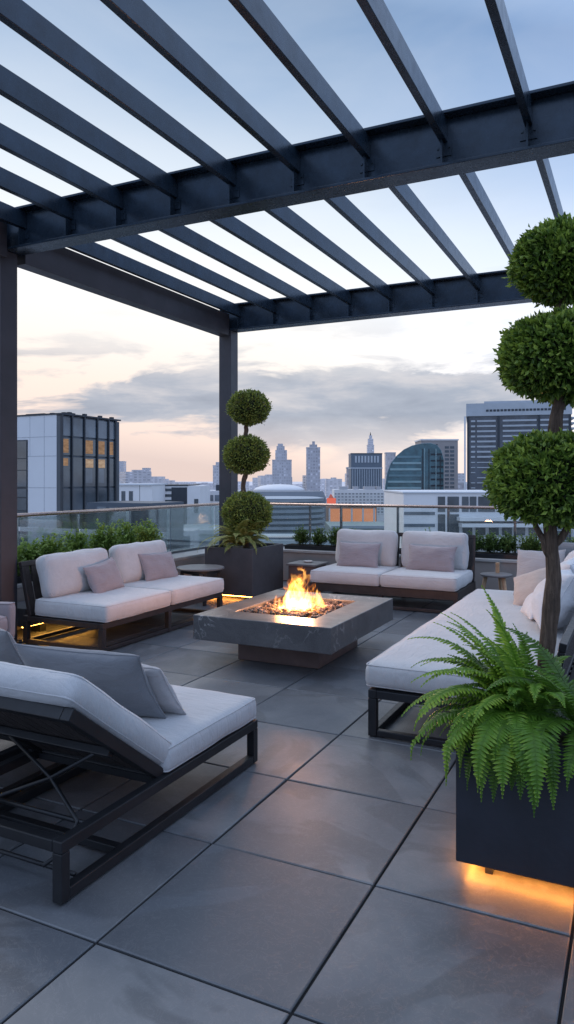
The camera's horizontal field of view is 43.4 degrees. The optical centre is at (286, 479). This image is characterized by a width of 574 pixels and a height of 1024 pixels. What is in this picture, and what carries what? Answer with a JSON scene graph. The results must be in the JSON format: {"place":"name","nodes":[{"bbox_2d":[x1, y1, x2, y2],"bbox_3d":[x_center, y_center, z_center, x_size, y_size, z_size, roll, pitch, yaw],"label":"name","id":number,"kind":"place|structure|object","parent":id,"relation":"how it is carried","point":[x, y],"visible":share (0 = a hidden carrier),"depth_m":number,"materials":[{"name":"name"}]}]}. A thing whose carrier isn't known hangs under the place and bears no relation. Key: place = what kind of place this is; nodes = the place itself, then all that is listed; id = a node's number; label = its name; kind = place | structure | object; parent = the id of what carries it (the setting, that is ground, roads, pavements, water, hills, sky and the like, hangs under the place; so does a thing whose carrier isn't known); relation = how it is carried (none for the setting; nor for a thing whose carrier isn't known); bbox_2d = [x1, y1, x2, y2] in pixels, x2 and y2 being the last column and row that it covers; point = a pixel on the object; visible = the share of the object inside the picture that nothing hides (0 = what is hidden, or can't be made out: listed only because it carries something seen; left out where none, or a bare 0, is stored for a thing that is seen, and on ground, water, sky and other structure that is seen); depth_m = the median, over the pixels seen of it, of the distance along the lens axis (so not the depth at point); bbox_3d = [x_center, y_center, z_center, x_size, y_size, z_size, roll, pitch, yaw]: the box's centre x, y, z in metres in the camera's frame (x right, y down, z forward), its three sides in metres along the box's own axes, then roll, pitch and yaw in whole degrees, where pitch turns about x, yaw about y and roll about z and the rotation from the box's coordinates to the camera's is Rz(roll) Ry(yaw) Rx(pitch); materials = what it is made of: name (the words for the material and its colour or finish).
{"place":"outdoors","nodes":[
{"label":"outdoors","id":0,"kind":"place"},
{"bbox_2d":[17,412,120,528],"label":"office building","id":1,"kind":"structure","parent":0,"point":[67,461],"depth_m":46.21,"materials":[{"name":"stone"}]},
{"bbox_2d":[17,441,26,457],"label":"window","id":2,"kind":"structure","parent":1,"relation":"in","point":[21,445],"depth_m":46.36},
{"bbox_2d":[17,459,26,469],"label":"window","id":3,"kind":"structure","parent":1,"relation":"in","point":[21,463],"depth_m":46.36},
{"bbox_2d":[17,471,26,486],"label":"window","id":4,"kind":"structure","parent":1,"relation":"in","point":[21,475],"depth_m":46.36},
{"bbox_2d":[17,489,26,496],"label":"window","id":5,"kind":"structure","parent":1,"relation":"in","point":[20,492],"depth_m":46.36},
{"bbox_2d":[17,498,26,509],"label":"window","id":6,"kind":"structure","parent":1,"relation":"in","point":[21,502],"depth_m":46.36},
{"bbox_2d":[63,417,70,435],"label":"window","id":7,"kind":"structure","parent":1,"relation":"in","point":[66,421],"depth_m":45.43,"materials":[{"name":"glass"}]},
{"bbox_2d":[63,437,70,454],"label":"window","id":8,"kind":"structure","parent":1,"relation":"in","point":[66,441],"depth_m":45.43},
{"bbox_2d":[63,457,70,486],"bbox_3d":[-13.908,-0.510,45.446,0.070,1.880,0.720,0,0,26],"label":"window","id":9,"kind":"structure","parent":1,"relation":"in","point":[66,460],"depth_m":45.46,"materials":[{"name":"glass"}]},
{"bbox_2d":[63,489,70,514],"bbox_3d":[-13.914,1.475,45.449,0.058,1.850,0.720,0,0,26],"label":"window","id":10,"kind":"structure","parent":1,"relation":"in","point":[66,492],"depth_m":45.51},
{"bbox_2d":[73,418,82,436],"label":"window","id":11,"kind":"structure","parent":1,"relation":"in","point":[77,423],"depth_m":46.32,"materials":[{"name":"glass"}]},
{"bbox_2d":[73,438,82,455],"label":"window","id":12,"kind":"structure","parent":1,"relation":"in","point":[77,443],"depth_m":46.32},
{"bbox_2d":[73,457,82,486],"bbox_3d":[-13.471,-0.510,46.357,0.058,1.880,0.980,0,0,26],"label":"window","id":13,"kind":"structure","parent":1,"relation":"in","point":[77,462],"depth_m":46.32,"materials":[{"name":"glass"}]},
{"bbox_2d":[73,488,82,516],"bbox_3d":[-13.471,1.475,46.357,0.058,1.850,0.980,0,0,26],"label":"window","id":14,"kind":"structure","parent":1,"relation":"in","point":[77,493],"depth_m":46.40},
{"bbox_2d":[86,419,95,437],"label":"window","id":15,"kind":"structure","parent":1,"relation":"in","point":[90,424],"depth_m":47.50,"materials":[{"name":"glass"}]},
{"bbox_2d":[86,439,95,455],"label":"window","id":16,"kind":"structure","parent":1,"relation":"in","point":[90,444],"depth_m":47.42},
{"bbox_2d":[86,458,95,486],"bbox_3d":[-12.944,-0.510,47.424,0.070,1.880,1.080,0,0,26],"label":"window","id":17,"kind":"structure","parent":1,"relation":"in","point":[90,462],"depth_m":47.42,"materials":[{"name":"glass"}]},
{"bbox_2d":[86,488,95,509],"bbox_3d":[-12.949,1.475,47.426,0.058,1.850,1.080,0,0,26],"label":"window","id":18,"kind":"structure","parent":1,"relation":"in","point":[90,492],"depth_m":47.42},
{"bbox_2d":[98,421,106,438],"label":"window","id":19,"kind":"structure","parent":1,"relation":"in","point":[102,425],"depth_m":48.48,"materials":[{"name":"glass"}]},
{"bbox_2d":[98,440,106,456],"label":"window","id":20,"kind":"structure","parent":1,"relation":"in","point":[102,444],"depth_m":48.46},
{"bbox_2d":[98,458,106,485],"bbox_3d":[-12.424,-0.510,48.489,0.070,1.880,0.970,0,0,26],"label":"window","id":21,"kind":"structure","parent":1,"relation":"in","point":[102,463],"depth_m":48.46,"materials":[{"name":"glass"}]},
{"bbox_2d":[98,488,106,501],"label":"window","id":22,"kind":"structure","parent":1,"relation":"in","point":[102,492],"depth_m":48.48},
{"bbox_2d":[110,459,113,485],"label":"window","id":23,"kind":"structure","parent":1,"relation":"in","point":[111,460],"depth_m":49.35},
{"bbox_2d":[119,461,125,473],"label":"wide tower","id":24,"kind":"structure","parent":0,"point":[122,466],"depth_m":1200.00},
{"bbox_2d":[79,501,183,530],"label":"annex building","id":25,"kind":"structure","parent":0,"point":[108,504],"depth_m":39.42,"materials":[{"name":"stone"}]},
{"bbox_2d":[213,462,218,489],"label":"pale tower","id":26,"kind":"structure","parent":0,"point":[215,474],"depth_m":900.00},
{"bbox_2d":[196,482,344,485],"bbox_3d":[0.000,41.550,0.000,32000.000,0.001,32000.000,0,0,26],"label":"city ground","id":27,"kind":"structure","parent":0,"point":[343,483],"depth_m":11988.41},
{"bbox_2d":[120,470,150,482],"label":"city block","id":28,"kind":"structure","parent":27,"relation":"on","point":[136,476],"depth_m":923.26,"materials":[{"name":"concrete"}]},
{"bbox_2d":[119,483,167,500],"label":"office","id":29,"kind":"structure","parent":27,"relation":"on","point":[141,491],"depth_m":110.00,"materials":[{"name":"concrete"}]},
{"bbox_2d":[151,476,164,482],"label":"city block","id":30,"kind":"structure","parent":27,"relation":"on","point":[157,479],"depth_m":1199.17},
{"bbox_2d":[165,484,209,507],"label":"office","id":31,"kind":"structure","parent":27,"relation":"on","point":[192,493],"depth_m":122.00,"materials":[{"name":"concrete"}]},
{"bbox_2d":[210,485,240,523],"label":"office","id":32,"kind":"structure","parent":27,"relation":"on","point":[214,496],"depth_m":142.00,"materials":[{"name":"stone"}]},
{"bbox_2d":[258,474,271,484],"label":"city block","id":33,"kind":"structure","parent":27,"relation":"on","point":[266,479],"depth_m":1594.43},
{"bbox_2d":[246,484,325,533],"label":"arena","id":34,"kind":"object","parent":27,"relation":"on","point":[279,490],"visible":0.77,"depth_m":193.33},
{"bbox_2d":[261,496,324,533],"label":"round podium","id":35,"kind":"object","parent":27,"relation":"on","point":[287,519],"visible":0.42,"depth_m":162.46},
{"bbox_2d":[325,478,341,497],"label":"city block","id":36,"kind":"structure","parent":27,"relation":"on","point":[332,483],"depth_m":1224.52,"materials":[{"name":"concrete"}]},
{"bbox_2d":[326,494,376,521],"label":"lit storefront","id":37,"kind":"object","parent":27,"relation":"on","point":[359,514],"visible":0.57,"depth_m":219.90,"materials":[{"name":"glass"}]},
{"bbox_2d":[332,486,383,521],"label":"white grid block","id":38,"kind":"structure","parent":27,"relation":"on","point":[357,495],"depth_m":259.90,"materials":[{"name":"concrete"}]},
{"bbox_2d":[348,453,382,488],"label":"glass office","id":39,"kind":"structure","parent":27,"relation":"on","point":[365,469],"depth_m":400.00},
{"bbox_2d":[384,452,395,483],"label":"grey slab","id":40,"kind":"structure","parent":27,"relation":"on","point":[390,457],"depth_m":700.00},
{"bbox_2d":[385,443,443,489],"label":"curved block","id":41,"kind":"structure","parent":27,"relation":"on","point":[418,467],"depth_m":219.79,"materials":[{"name":"glass"}]},
{"bbox_2d":[383,490,543,552],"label":"white office","id":42,"kind":"structure","parent":27,"relation":"on","point":[483,522],"depth_m":60.00,"materials":[{"name":"stone"}]},
{"bbox_2d":[438,497,444,511],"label":"window","id":43,"kind":"structure","parent":42,"relation":"in","point":[441,500],"depth_m":59.95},
{"bbox_2d":[438,514,444,531],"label":"window","id":44,"kind":"structure","parent":42,"relation":"in","point":[441,517],"depth_m":59.95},
{"bbox_2d":[447,497,458,511],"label":"window","id":45,"kind":"structure","parent":42,"relation":"in","point":[454,501],"depth_m":59.95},
{"bbox_2d":[450,514,458,532],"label":"window","id":46,"kind":"structure","parent":42,"relation":"in","point":[454,527],"depth_m":59.95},
{"bbox_2d":[462,497,468,511],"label":"window","id":47,"kind":"structure","parent":42,"relation":"in","point":[465,500],"depth_m":59.95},
{"bbox_2d":[470,497,475,511],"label":"window","id":48,"kind":"structure","parent":42,"relation":"in","point":[472,499],"depth_m":59.95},
{"bbox_2d":[476,527,485,534],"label":"window","id":49,"kind":"structure","parent":42,"relation":"in","point":[481,530],"depth_m":59.95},
{"bbox_2d":[478,497,494,511],"bbox_3d":[16.600,2.015,59.969,1.400,1.270,0.058,0,0,0],"label":"window","id":50,"kind":"structure","parent":42,"relation":"in","point":[482,501],"depth_m":59.95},
{"bbox_2d":[516,527,524,534],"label":"window","id":51,"kind":"structure","parent":42,"relation":"in","point":[519,530],"depth_m":59.95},
{"bbox_2d":[272,444,291,484],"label":"stepped tower","id":52,"kind":"structure","parent":0,"point":[281,469],"depth_m":900.00,"materials":[{"name":"concrete"}]},
{"bbox_2d":[0,580,573,1023],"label":"terrace floor","id":53,"kind":"structure","parent":0,"point":[306,868],"depth_m":2.71,"materials":[{"name":"stone"}]},
{"bbox_2d":[0,602,15,637],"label":"armchair","id":54,"kind":"object","parent":53,"relation":"on","point":[7,615],"visible":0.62,"depth_m":6.26,"materials":[{"name":"grey fabric"}]},
{"bbox_2d":[17,597,45,631],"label":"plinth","id":55,"kind":"structure","parent":53,"relation":"on","point":[22,611],"depth_m":7.13,"materials":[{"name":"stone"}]},
{"bbox_2d":[0,735,67,798],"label":"sun lounger","id":56,"kind":"object","parent":53,"relation":"on","point":[9,752],"visible":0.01,"depth_m":3.58,"materials":[{"name":"black paint"}]},
{"bbox_2d":[0,628,24,665],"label":"throw pillow","id":57,"kind":"object","parent":56,"relation":"on","point":[9,653],"visible":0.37,"depth_m":3.88,"materials":[{"name":"grey fabric"}]},
{"bbox_2d":[17,549,204,629],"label":"parapet wall","id":58,"kind":"structure","parent":53,"relation":"on","point":[188,557],"depth_m":10.25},
{"bbox_2d":[17,573,31,583],"bbox_3d":[-2.473,1.040,8.411,0.220,0.076,3.150,0,0,26],"label":"trough","id":59,"kind":"object","parent":58,"relation":"on","point":[19,579],"depth_m":7.53,"materials":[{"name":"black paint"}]},
{"bbox_2d":[17,545,29,575],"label":"shrub","id":60,"kind":"object","parent":59,"relation":"in","point":[19,559],"visible":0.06,"depth_m":7.52,"materials":[{"name":"green plant"}]},
{"bbox_2d":[17,537,48,572],"bbox_3d":[-2.774,0.832,7.801,0.438,0.436,0.513,0,0,26],"label":"shrub","id":61,"kind":"object","parent":59,"relation":"in","point":[32,552],"visible":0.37,"depth_m":7.76,"materials":[{"name":"green plant"}]},
{"bbox_2d":[37,532,71,553],"bbox_3d":[-2.650,0.815,8.113,0.438,0.454,0.552,0,0,26],"label":"shrub","id":62,"kind":"object","parent":59,"relation":"in","point":[52,547],"visible":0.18,"depth_m":8.07,"materials":[{"name":"green plant"}]},
{"bbox_2d":[61,528,93,550],"bbox_3d":[-2.470,0.780,8.436,0.437,0.452,0.452,0,0,-21],"label":"shrub","id":63,"kind":"object","parent":59,"relation":"in","point":[77,543],"visible":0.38,"depth_m":8.40,"materials":[{"name":"green plant"}]},
{"bbox_2d":[89,518,121,549],"bbox_3d":[-2.256,0.749,8.845,0.408,0.575,0.531,0,0,26],"label":"shrub","id":64,"kind":"object","parent":59,"relation":"in","point":[108,541],"visible":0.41,"depth_m":8.78,"materials":[{"name":"green plant"}]},
{"bbox_2d":[112,519,142,543],"bbox_3d":[-2.070,0.749,9.228,0.432,0.516,0.512,0,0,26],"label":"shrub","id":65,"kind":"object","parent":59,"relation":"in","point":[127,536],"visible":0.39,"depth_m":9.20,"materials":[{"name":"green plant"}]},
{"bbox_2d":[131,518,162,541],"bbox_3d":[-1.872,0.763,9.620,0.408,0.508,0.598,0,0,26],"label":"shrub","id":66,"kind":"object","parent":59,"relation":"in","point":[149,535],"visible":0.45,"depth_m":9.54,"materials":[{"name":"green plant"}]},
{"bbox_2d":[17,503,218,553],"bbox_3d":[-3.055,0.723,7.809,0.082,0.710,9.400,0,0,26],"label":"glass railing","id":67,"kind":"object","parent":58,"relation":"on","point":[187,528],"visible":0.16,"depth_m":9.95,"materials":[{"name":"glass"}]},
{"bbox_2d":[18,540,223,650],"bbox_3d":[-1.630,1.125,7.559,1.066,0.848,2.064,0,0,26],"label":"sofa","id":68,"kind":"object","parent":53,"relation":"on","point":[61,586],"visible":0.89,"depth_m":6.96,"materials":[{"name":"fabric"}]},
{"bbox_2d":[83,557,124,592],"bbox_3d":[-1.848,0.985,7.298,0.182,0.341,0.531,-25,-3,18],"label":"throw pillow","id":69,"kind":"object","parent":68,"relation":"on","point":[104,576],"visible":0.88,"depth_m":7.18,"materials":[{"name":"grey fabric"}]},
{"bbox_2d":[138,551,177,580],"bbox_3d":[-1.447,0.980,8.162,0.184,0.343,0.574,-27,-15,26],"label":"throw pillow","id":70,"kind":"object","parent":68,"relation":"on","point":[155,566],"visible":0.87,"depth_m":8.04,"materials":[{"name":"grey fabric"}]},
{"bbox_2d":[0,661,257,904],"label":"sun lounger","id":71,"kind":"object","parent":53,"relation":"on","point":[77,724],"visible":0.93,"depth_m":3.06,"materials":[{"name":"fabric"}]},
{"bbox_2d":[14,643,165,718],"bbox_3d":[-0.996,1.010,3.634,0.770,0.431,0.176,-1,32,24],"label":"throw pillow","id":72,"kind":"object","parent":71,"relation":"on","point":[121,679],"visible":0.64,"depth_m":3.50,"materials":[{"name":"grey fabric"}]},
{"bbox_2d":[141,664,186,714],"bbox_3d":[-0.756,1.055,3.694,0.469,0.332,0.140,-1,33,33],"label":"throw pillow","id":73,"kind":"object","parent":71,"relation":"on","point":[164,693],"visible":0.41,"depth_m":3.57,"materials":[{"name":"grey fabric"}]},
{"bbox_2d":[176,564,223,605],"bbox_3d":[-1.091,1.322,9.099,0.600,0.454,0.600,0,0,26],"label":"side table","id":74,"kind":"object","parent":53,"relation":"on","point":[200,569],"visible":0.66,"depth_m":8.92,"materials":[{"name":"black paint"}]},
{"bbox_2d":[205,542,282,598],"bbox_3d":[-0.571,1.217,9.802,0.720,0.664,0.900,0,0,26],"label":"planter","id":75,"kind":"object","parent":53,"relation":"on","point":[246,573],"visible":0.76,"depth_m":9.41,"materials":[{"name":"stone"}]},
{"bbox_2d":[197,519,273,554],"bbox_3d":[-0.643,0.724,9.680,0.938,0.530,0.955,0,0,-28],"label":"fern","id":76,"kind":"object","parent":75,"relation":"in","point":[238,536],"visible":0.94,"depth_m":9.52,"materials":[{"name":"green plant"}]},
{"bbox_2d":[218,389,273,548],"bbox_3d":[-0.532,-0.135,9.809,0.754,2.241,0.748,0,0,26],"label":"topiary tree","id":77,"kind":"object","parent":75,"relation":"in","point":[246,453],"visible":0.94,"depth_m":9.64,"materials":[{"name":"green plant"}]},
{"bbox_2d":[0,0,573,643],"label":"pergola","id":78,"kind":"object","parent":53,"relation":"on","point":[42,230],"visible":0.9,"depth_m":5.83,"materials":[{"name":"black metal"}]},
{"bbox_2d":[193,590,392,668],"bbox_3d":[0.113,1.339,6.470,1.250,0.417,1.550,0,0,26],"label":"fire table","id":79,"kind":"object","parent":53,"relation":"on","point":[320,641],"visible":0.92,"depth_m":5.96,"materials":[{"name":"grey stone"}]},
{"bbox_2d":[242,595,347,618],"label":"lava rocks","id":80,"kind":"object","parent":79,"relation":"on","point":[287,605],"visible":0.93,"depth_m":6.41,"materials":[{"name":"stone"}]},
{"bbox_2d":[286,560,328,592],"bbox_3d":[0.286,1.347,10.008,0.450,0.404,0.450,0,0,26],"label":"side table","id":81,"kind":"object","parent":53,"relation":"on","point":[299,575],"visible":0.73,"depth_m":9.85,"materials":[{"name":"black paint"}]},
{"bbox_2d":[309,529,475,612],"bbox_3d":[1.335,1.101,9.097,1.869,0.896,1.071,0,0,26],"label":"sofa","id":82,"kind":"object","parent":53,"relation":"on","point":[389,576],"visible":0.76,"depth_m":8.93,"materials":[{"name":"beige fabric"}]},
{"bbox_2d":[336,542,380,567],"bbox_3d":[0.924,0.976,9.330,0.571,0.347,0.189,0,-22,24],"label":"throw pillow","id":83,"kind":"object","parent":82,"relation":"on","point":[359,554],"visible":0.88,"depth_m":9.26,"materials":[{"name":"grey fabric"}]},
{"bbox_2d":[406,544,456,571],"bbox_3d":[1.783,0.975,8.922,0.630,0.353,0.180,0,-22,29],"label":"throw pillow","id":84,"kind":"object","parent":82,"relation":"on","point":[432,558],"visible":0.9,"depth_m":8.85,"materials":[{"name":"grey fabric"}]},
{"bbox_2d":[283,547,516,592],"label":"parapet wall","id":85,"kind":"structure","parent":53,"relation":"on","point":[482,565],"depth_m":9.83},
{"bbox_2d":[270,503,515,552],"bbox_3d":[3.309,0.718,9.978,9.440,0.700,0.082,0,0,26],"label":"glass railing","id":86,"kind":"object","parent":85,"relation":"on","point":[448,507],"visible":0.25,"depth_m":10.80,"materials":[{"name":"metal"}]},
{"bbox_2d":[285,543,517,558],"bbox_3d":[1.744,1.035,10.476,3.850,0.066,0.240,0,0,26],"label":"trough","id":87,"kind":"object","parent":85,"relation":"on","point":[496,555],"visible":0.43,"depth_m":10.84,"materials":[{"name":"black paint"}]},
{"bbox_2d":[292,524,310,544],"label":"shrub","id":88,"kind":"object","parent":87,"relation":"in","point":[300,537],"visible":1,"depth_m":11.18,"materials":[{"name":"green plant"}]},
{"bbox_2d":[310,526,327,544],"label":"shrub","id":89,"kind":"object","parent":87,"relation":"in","point":[318,538],"visible":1,"depth_m":11.05,"materials":[{"name":"green plant"}]},
{"bbox_2d":[327,527,339,545],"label":"shrub","id":90,"kind":"object","parent":87,"relation":"in","point":[333,538],"visible":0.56,"depth_m":10.94,"materials":[{"name":"green plant"}]},
{"bbox_2d":[467,530,483,550],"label":"shrub","id":91,"kind":"object","parent":87,"relation":"in","point":[478,543],"visible":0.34,"depth_m":9.99,"materials":[{"name":"green plant"}]},
{"bbox_2d":[480,530,499,552],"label":"shrub","id":92,"kind":"object","parent":87,"relation":"in","point":[490,543],"visible":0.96,"depth_m":9.91,"materials":[{"name":"green plant"}]},
{"bbox_2d":[494,531,519,552],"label":"shrub","id":93,"kind":"object","parent":87,"relation":"in","point":[507,544],"visible":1,"depth_m":9.82,"materials":[{"name":"green plant"}]},
{"bbox_2d":[516,530,541,550],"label":"shrub","id":94,"kind":"object","parent":87,"relation":"in","point":[533,543],"visible":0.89,"depth_m":9.69,"materials":[{"name":"green plant"}]},
{"bbox_2d":[366,589,573,748],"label":"sofa","id":95,"kind":"object","parent":53,"relation":"on","point":[391,674],"visible":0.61,"depth_m":4.58,"materials":[{"name":"fabric"}]},
{"bbox_2d":[520,593,534,619],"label":"throw pillow","id":96,"kind":"object","parent":95,"relation":"on","point":[526,609],"visible":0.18,"depth_m":5.80,"materials":[{"name":"white fabric"}]},
{"bbox_2d":[513,568,545,605],"bbox_3d":[2.173,0.950,6.351,0.410,0.371,0.164,-26,-58,38],"label":"throw pillow","id":97,"kind":"object","parent":95,"relation":"on","point":[526,584],"visible":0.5,"depth_m":6.33,"materials":[{"name":"beige fabric"}]},
{"bbox_2d":[513,549,565,594],"bbox_3d":[2.373,0.871,6.787,0.471,0.454,0.173,-4,-23,41],"label":"throw pillow","id":98,"kind":"object","parent":95,"relation":"on","point":[528,561],"visible":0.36,"depth_m":6.81,"materials":[{"name":"grey fabric"}]},
{"bbox_2d":[531,569,573,628],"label":"throw pillow","id":99,"kind":"object","parent":95,"relation":"on","point":[567,600],"visible":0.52,"depth_m":5.15,"materials":[{"name":"white fabric"}]},
{"bbox_2d":[558,542,573,557],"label":"throw pillow","id":100,"kind":"object","parent":95,"relation":"on","point":[568,547],"visible":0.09,"depth_m":6.90,"materials":[{"name":"grey fabric"}]},
{"bbox_2d":[560,557,573,573],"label":"throw pillow","id":101,"kind":"object","parent":95,"relation":"on","point":[567,564],"visible":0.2,"depth_m":5.71,"materials":[{"name":"white fabric"}]},
{"bbox_2d":[480,572,512,589],"bbox_3d":[2.616,1.363,9.027,0.402,0.381,0.412,0,0,26],"label":"stool","id":102,"kind":"object","parent":53,"relation":"on","point":[501,576],"visible":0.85,"depth_m":8.94,"materials":[{"name":"grey wood"}]},
{"bbox_2d":[456,700,573,887],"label":"planter","id":103,"kind":"object","parent":53,"relation":"on","point":[509,833],"visible":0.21,"depth_m":2.75,"materials":[{"name":"metal"}]},
{"bbox_2d":[401,585,571,817],"bbox_3d":[0.862,0.824,2.893,0.804,0.768,0.736,0,0,26],"label":"fern","id":104,"kind":"object","parent":103,"relation":"in","point":[507,738],"visible":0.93,"depth_m":2.73,"materials":[{"name":"green plant"}]},
{"bbox_2d":[481,211,573,691],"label":"topiary tree","id":105,"kind":"object","parent":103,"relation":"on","point":[529,478],"visible":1,"depth_m":2.90,"materials":[{"name":"green plant"}]},
{"bbox_2d":[485,627,573,790],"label":"fern","id":106,"kind":"object","parent":103,"relation":"in","point":[558,717],"visible":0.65,"depth_m":2.73,"materials":[{"name":"green plant"}]},
{"bbox_2d":[0,0,573,481],"label":"sky","id":107,"kind":"structure","parent":0,"point":[400,380],"materials":[{"name":"blue"}]},
{"bbox_2d":[255,534,332,544],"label":"roof","id":108,"kind":"structure","parent":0,"point":[282,538],"depth_m":101.00,"materials":[{"name":"stone"}]},
{"bbox_2d":[306,441,319,490],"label":"slab tower","id":109,"kind":"structure","parent":0,"point":[312,466],"depth_m":800.00,"materials":[{"name":"concrete"}]},
{"bbox_2d":[325,522,383,533],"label":"curved hall","id":110,"kind":"structure","parent":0,"point":[362,525],"depth_m":138.69,"materials":[{"name":"concrete"}]},
{"bbox_2d":[367,432,373,452],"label":"spire tower","id":111,"kind":"structure","parent":0,"point":[370,447],"depth_m":1300.00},
{"bbox_2d":[414,439,458,489],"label":"beige tower","id":112,"kind":"structure","parent":0,"point":[448,448],"depth_m":300.00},
{"bbox_2d":[464,400,573,541],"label":"banded tower","id":113,"kind":"structure","parent":0,"point":[493,425],"depth_m":171.34,"materials":[{"name":"grey glass"}]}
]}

